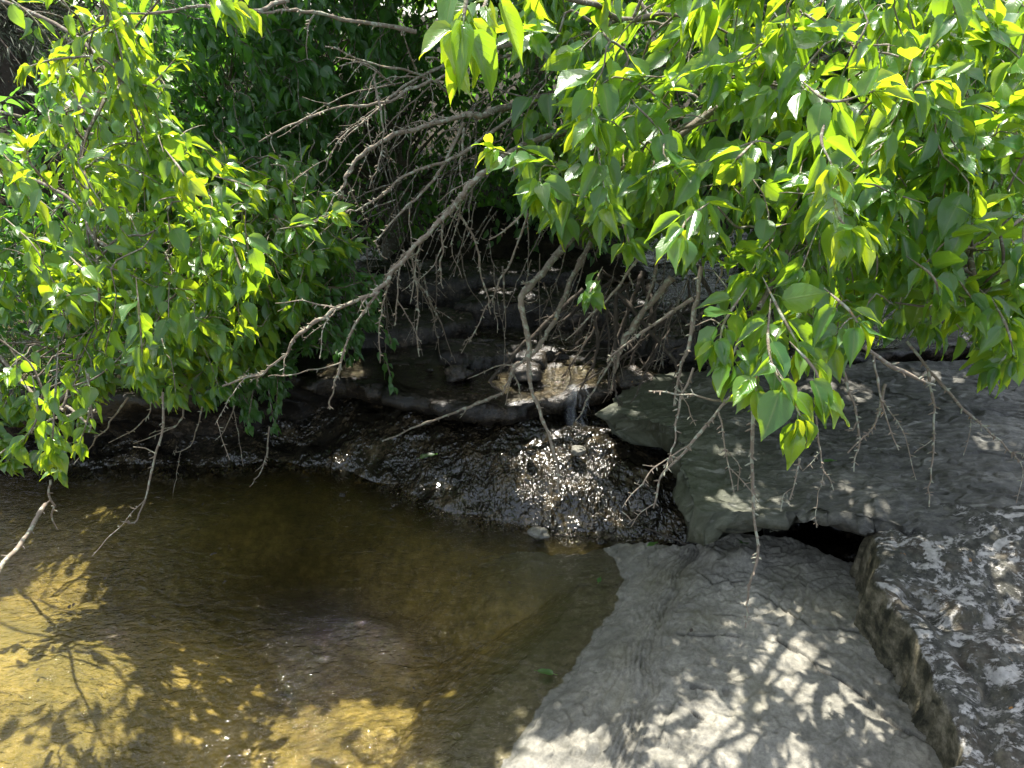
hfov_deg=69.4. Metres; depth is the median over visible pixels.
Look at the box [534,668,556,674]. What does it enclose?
fallen leaf
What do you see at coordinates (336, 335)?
creekside shrub
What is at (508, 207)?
understory shrub
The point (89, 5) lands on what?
background tree
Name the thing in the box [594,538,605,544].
pebble
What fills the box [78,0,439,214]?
background bush
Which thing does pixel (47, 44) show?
background tree
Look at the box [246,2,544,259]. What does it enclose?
understory shrub
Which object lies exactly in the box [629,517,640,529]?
stone
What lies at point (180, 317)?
overhanging tree
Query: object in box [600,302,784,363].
stream rock
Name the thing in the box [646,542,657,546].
fallen leaf
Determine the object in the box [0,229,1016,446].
rock ledge
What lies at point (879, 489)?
rock slab
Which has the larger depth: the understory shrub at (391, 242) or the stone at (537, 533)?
the understory shrub at (391, 242)
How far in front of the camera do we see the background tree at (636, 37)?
8.29 m
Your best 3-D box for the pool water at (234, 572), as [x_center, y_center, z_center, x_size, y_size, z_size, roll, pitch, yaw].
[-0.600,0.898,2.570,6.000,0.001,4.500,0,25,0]
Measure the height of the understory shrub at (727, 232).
2.320 m
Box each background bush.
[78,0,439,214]
[667,0,1023,312]
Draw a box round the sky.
[73,0,825,18]
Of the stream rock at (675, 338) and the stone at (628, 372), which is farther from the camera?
the stream rock at (675, 338)
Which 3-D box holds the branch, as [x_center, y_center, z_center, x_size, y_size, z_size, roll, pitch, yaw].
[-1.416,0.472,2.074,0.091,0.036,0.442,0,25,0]
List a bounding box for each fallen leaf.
[416,453,437,458]
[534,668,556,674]
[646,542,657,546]
[822,459,836,461]
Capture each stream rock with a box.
[283,307,477,353]
[355,256,577,307]
[435,337,569,372]
[454,285,667,329]
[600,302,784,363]
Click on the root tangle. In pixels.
(640, 280)
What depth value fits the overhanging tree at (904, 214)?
1.81 m
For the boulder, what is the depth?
2.23 m
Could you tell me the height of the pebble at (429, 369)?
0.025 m
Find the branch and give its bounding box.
[0,503,46,572]
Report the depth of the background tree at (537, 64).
7.54 m
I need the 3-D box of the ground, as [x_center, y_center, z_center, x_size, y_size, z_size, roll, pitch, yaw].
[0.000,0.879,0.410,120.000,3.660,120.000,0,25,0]
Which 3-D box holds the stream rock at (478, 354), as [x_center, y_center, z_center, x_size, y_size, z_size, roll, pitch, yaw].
[-0.057,-0.060,3.900,0.742,0.332,0.333,0,25,0]
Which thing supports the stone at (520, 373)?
on the rock ledge
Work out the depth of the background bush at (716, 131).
2.98 m
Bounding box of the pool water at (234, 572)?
[0,444,851,765]
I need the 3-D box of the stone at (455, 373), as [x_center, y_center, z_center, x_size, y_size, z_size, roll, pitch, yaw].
[-0.256,-0.053,3.615,0.160,0.091,0.106,0,25,0]
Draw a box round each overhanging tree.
[0,0,370,555]
[128,0,1023,627]
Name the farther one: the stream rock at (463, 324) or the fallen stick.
the stream rock at (463, 324)
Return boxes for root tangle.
[488,266,721,405]
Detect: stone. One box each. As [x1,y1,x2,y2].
[443,365,475,382]
[494,347,511,353]
[508,360,542,384]
[527,526,550,539]
[571,445,585,455]
[615,364,654,389]
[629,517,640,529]
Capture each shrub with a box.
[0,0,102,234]
[0,55,333,417]
[119,192,398,436]
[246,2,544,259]
[369,25,711,266]
[651,8,841,268]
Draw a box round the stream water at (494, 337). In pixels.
[0,237,962,394]
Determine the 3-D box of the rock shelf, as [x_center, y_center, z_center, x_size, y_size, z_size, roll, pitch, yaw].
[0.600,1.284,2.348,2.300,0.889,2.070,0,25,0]
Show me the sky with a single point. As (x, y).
(478, 6)
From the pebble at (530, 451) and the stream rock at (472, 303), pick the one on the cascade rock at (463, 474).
the pebble at (530, 451)
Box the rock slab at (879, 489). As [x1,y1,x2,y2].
[595,357,1023,546]
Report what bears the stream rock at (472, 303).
in the stream water at (494, 337)
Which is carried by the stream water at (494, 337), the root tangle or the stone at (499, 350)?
the stone at (499, 350)
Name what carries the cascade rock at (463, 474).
on the ground
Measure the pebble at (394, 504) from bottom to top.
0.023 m
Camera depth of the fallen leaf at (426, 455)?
3.36 m
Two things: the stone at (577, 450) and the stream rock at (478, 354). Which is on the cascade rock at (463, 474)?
the stone at (577, 450)
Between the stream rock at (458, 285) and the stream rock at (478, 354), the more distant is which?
the stream rock at (458, 285)
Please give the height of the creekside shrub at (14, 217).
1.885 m
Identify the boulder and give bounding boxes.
[849,503,1023,767]
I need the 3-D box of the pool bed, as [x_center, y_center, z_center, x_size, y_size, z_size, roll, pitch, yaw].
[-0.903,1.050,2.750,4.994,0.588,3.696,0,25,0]
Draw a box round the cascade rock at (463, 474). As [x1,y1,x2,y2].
[0,398,864,629]
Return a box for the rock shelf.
[390,533,942,767]
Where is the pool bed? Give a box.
[0,594,440,767]
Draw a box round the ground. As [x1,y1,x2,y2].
[0,6,969,281]
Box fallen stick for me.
[382,392,500,441]
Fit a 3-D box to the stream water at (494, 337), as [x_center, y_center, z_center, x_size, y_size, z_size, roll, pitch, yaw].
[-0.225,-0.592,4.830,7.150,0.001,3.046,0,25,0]
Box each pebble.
[390,502,398,507]
[425,367,433,372]
[525,448,536,454]
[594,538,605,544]
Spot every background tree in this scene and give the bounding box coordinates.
[0,0,176,147]
[48,0,443,124]
[337,0,687,146]
[635,0,838,121]

